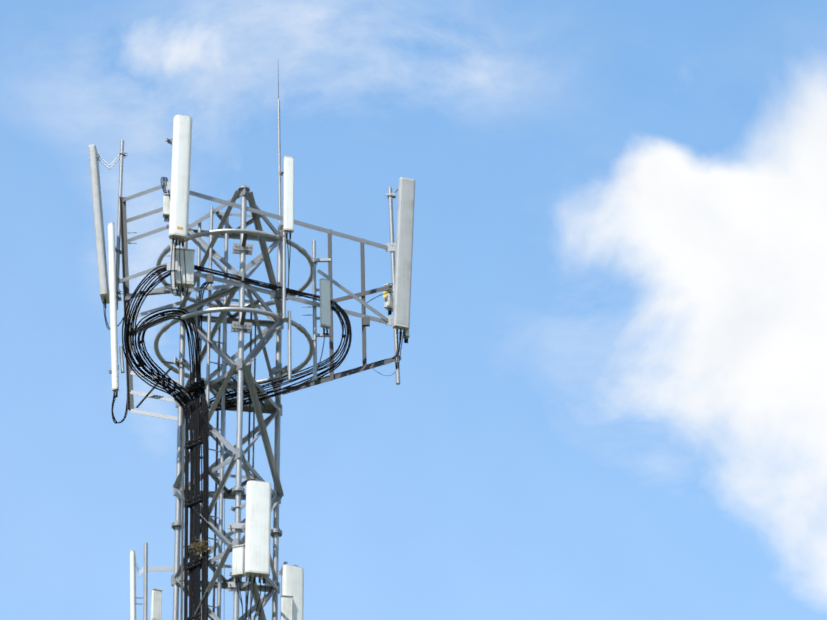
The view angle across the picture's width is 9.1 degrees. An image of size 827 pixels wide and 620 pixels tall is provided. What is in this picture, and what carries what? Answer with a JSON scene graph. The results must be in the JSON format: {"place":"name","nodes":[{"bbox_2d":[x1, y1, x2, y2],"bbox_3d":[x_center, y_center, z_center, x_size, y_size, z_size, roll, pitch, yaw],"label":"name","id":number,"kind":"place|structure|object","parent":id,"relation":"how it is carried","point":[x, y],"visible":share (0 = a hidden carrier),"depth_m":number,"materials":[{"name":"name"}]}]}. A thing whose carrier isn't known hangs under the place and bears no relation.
{"place":"outdoors","nodes":[
{"label":"outdoors","id":0,"kind":"place"},
{"bbox_2d":[0,0,826,619],"label":"sky","id":1,"kind":"structure","parent":0,"point":[609,402],"materials":[{"name":"blue"}]},
{"bbox_3d":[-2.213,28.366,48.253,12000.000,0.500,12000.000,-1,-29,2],"label":"ground","id":2,"kind":"structure","parent":0,"visible":0},
{"bbox_2d":[171,184,283,619],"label":"lattice mast","id":3,"kind":"object","parent":2,"relation":"on","point":[241,364],"visible":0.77,"depth_m":63.17,"materials":[{"name":"metal"}]},
{"bbox_2d":[150,588,162,619],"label":"panel antenna","id":4,"kind":"object","parent":3,"relation":"attached to","point":[156,602],"visible":1,"depth_m":62.23,"materials":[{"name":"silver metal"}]},
{"bbox_2d":[129,273,344,619],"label":"cable clamps","id":5,"kind":"object","parent":3,"relation":"attached to","point":[191,388],"visible":0.54,"depth_m":62.68,"materials":[{"name":"black metal"}]},
{"bbox_2d":[209,370,272,407],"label":"work platform","id":6,"kind":"structure","parent":3,"relation":"on","point":[262,404],"depth_m":63.40,"materials":[{"name":"grey metal"}]},
{"bbox_2d":[229,480,270,583],"bbox_3d":[-1.986,2.703,61.468,0.616,1.322,0.280,-24,-37,36],"label":"panel antenna","id":7,"kind":"object","parent":3,"relation":"attached to","point":[257,504],"visible":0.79,"depth_m":61.32,"materials":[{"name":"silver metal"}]},
{"bbox_2d":[231,545,245,582],"bbox_3d":[-2.076,3.022,61.382,0.143,0.464,0.095,-10,-30,17],"label":"remote radio unit","id":8,"kind":"object","parent":7,"relation":"attached to","point":[238,565],"visible":0.96,"depth_m":61.35,"materials":[{"name":"silver metal"}]},
{"bbox_2d":[116,140,400,604],"bbox_3d":[-1.859,0.670,63.770,3.399,6.966,2.057,8,-30,-14],"label":"head frame","id":9,"kind":"object","parent":3,"relation":"attached to","point":[123,221],"visible":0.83,"depth_m":64.17,"materials":[{"name":"metal"}]},
{"bbox_2d":[108,222,121,396],"bbox_3d":[-3.747,0.036,64.594,0.208,2.484,0.243,-1,-29,2],"label":"panel antenna","id":10,"kind":"object","parent":9,"relation":"attached to","point":[112,249],"visible":0.94,"depth_m":64.50,"materials":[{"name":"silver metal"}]},
{"bbox_2d":[130,550,135,619],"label":"panel antenna","id":11,"kind":"object","parent":9,"relation":"attached to","point":[132,586],"visible":0.98,"depth_m":62.39,"materials":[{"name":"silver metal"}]},
{"bbox_2d":[162,193,169,221],"bbox_3d":[-3.029,-1.249,63.577,0.102,0.374,0.086,5,-29,-9],"label":"radio unit","id":12,"kind":"object","parent":9,"relation":"attached to","point":[166,206],"visible":0.81,"depth_m":63.55,"materials":[{"name":"silver metal"}]},
{"bbox_2d":[165,115,191,246],"bbox_3d":[-2.918,-1.562,63.395,0.368,1.813,0.231,-19,-34,31],"label":"panel antenna","id":13,"kind":"object","parent":9,"relation":"attached to","point":[181,140],"visible":1,"depth_m":63.30,"materials":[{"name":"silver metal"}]},
{"bbox_2d":[174,248,194,290],"bbox_3d":[-2.804,-0.475,63.003,0.255,0.564,0.114,5,-29,-9],"label":"remote radio unit","id":14,"kind":"object","parent":9,"relation":"attached to","point":[189,259],"visible":0.77,"depth_m":62.97,"materials":[{"name":"silver metal"}]},
{"bbox_2d":[154,229,312,385],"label":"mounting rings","id":15,"kind":"object","parent":9,"relation":"attached to","point":[242,323],"visible":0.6,"depth_m":63.55,"materials":[{"name":"metal"}]},
{"bbox_2d":[97,151,397,619],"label":"mounting brackets","id":16,"kind":"object","parent":9,"relation":"attached to","point":[232,527],"visible":0.6,"depth_m":62.55,"materials":[{"name":"metal"}]},
{"bbox_2d":[88,144,109,304],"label":"panel antenna","id":17,"kind":"object","parent":16,"relation":"attached to","point":[99,227],"visible":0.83,"depth_m":65.14,"materials":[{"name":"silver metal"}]},
{"bbox_2d":[281,564,303,619],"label":"panel antenna","id":18,"kind":"object","parent":16,"relation":"attached to","point":[292,579],"visible":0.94,"depth_m":62.21,"materials":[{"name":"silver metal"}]},
{"bbox_2d":[280,595,292,619],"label":"remote radio unit","id":19,"kind":"object","parent":18,"relation":"attached to","point":[286,613],"visible":1,"depth_m":61.99,"materials":[{"name":"silver metal"}]},
{"bbox_2d":[320,278,330,334],"bbox_3d":[-1.090,-0.037,63.729,0.143,0.765,0.067,15,-32,-24],"label":"panel antenna","id":20,"kind":"object","parent":16,"relation":"attached to","point":[325,318],"visible":1,"depth_m":63.70,"materials":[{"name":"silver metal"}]},
{"bbox_2d":[393,177,414,335],"bbox_3d":[-0.118,-0.665,64.569,0.273,2.230,0.114,9,-30,-15],"label":"panel antenna","id":21,"kind":"object","parent":16,"relation":"attached to","point":[403,258],"visible":1,"depth_m":64.53,"materials":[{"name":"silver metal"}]},
{"bbox_2d":[403,330,409,342],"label":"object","id":22,"kind":"object","parent":21,"relation":"attached to","point":[407,336],"visible":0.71,"depth_m":64.11,"materials":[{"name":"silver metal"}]},
{"bbox_2d":[103,177,403,619],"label":"feeder cables","id":23,"kind":"object","parent":9,"relation":"attached to","point":[196,424],"visible":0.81,"depth_m":63.11,"materials":[{"name":"black plastic"}]},
{"bbox_2d":[187,538,214,558],"bbox_3d":[-2.544,2.856,61.968,0.329,0.277,0.258,-1,-29,2],"label":"bird nest","id":24,"kind":"object","parent":23,"relation":"attached to","point":[200,545],"visible":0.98,"depth_m":61.96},
{"bbox_2d":[279,156,293,238],"bbox_3d":[-1.569,-1.344,63.735,0.134,1.152,0.255,11,-31,-19],"label":"panel antenna","id":25,"kind":"object","parent":9,"relation":"attached to","point":[288,214],"visible":0.98,"depth_m":63.64,"materials":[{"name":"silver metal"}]},
{"bbox_2d":[383,283,392,314],"bbox_3d":[-0.304,-0.124,64.538,0.076,0.404,0.179,-21,-35,33],"label":"remote radio unit","id":26,"kind":"object","parent":9,"relation":"attached to","point":[388,306],"visible":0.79,"depth_m":64.49,"materials":[{"name":"silver metal"}]},
{"bbox_2d":[277,73,281,233],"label":"lightning rod","id":27,"kind":"object","parent":3,"relation":"attached to","point":[279,162],"visible":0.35,"depth_m":65.53,"materials":[{"name":"metal"}]}
]}

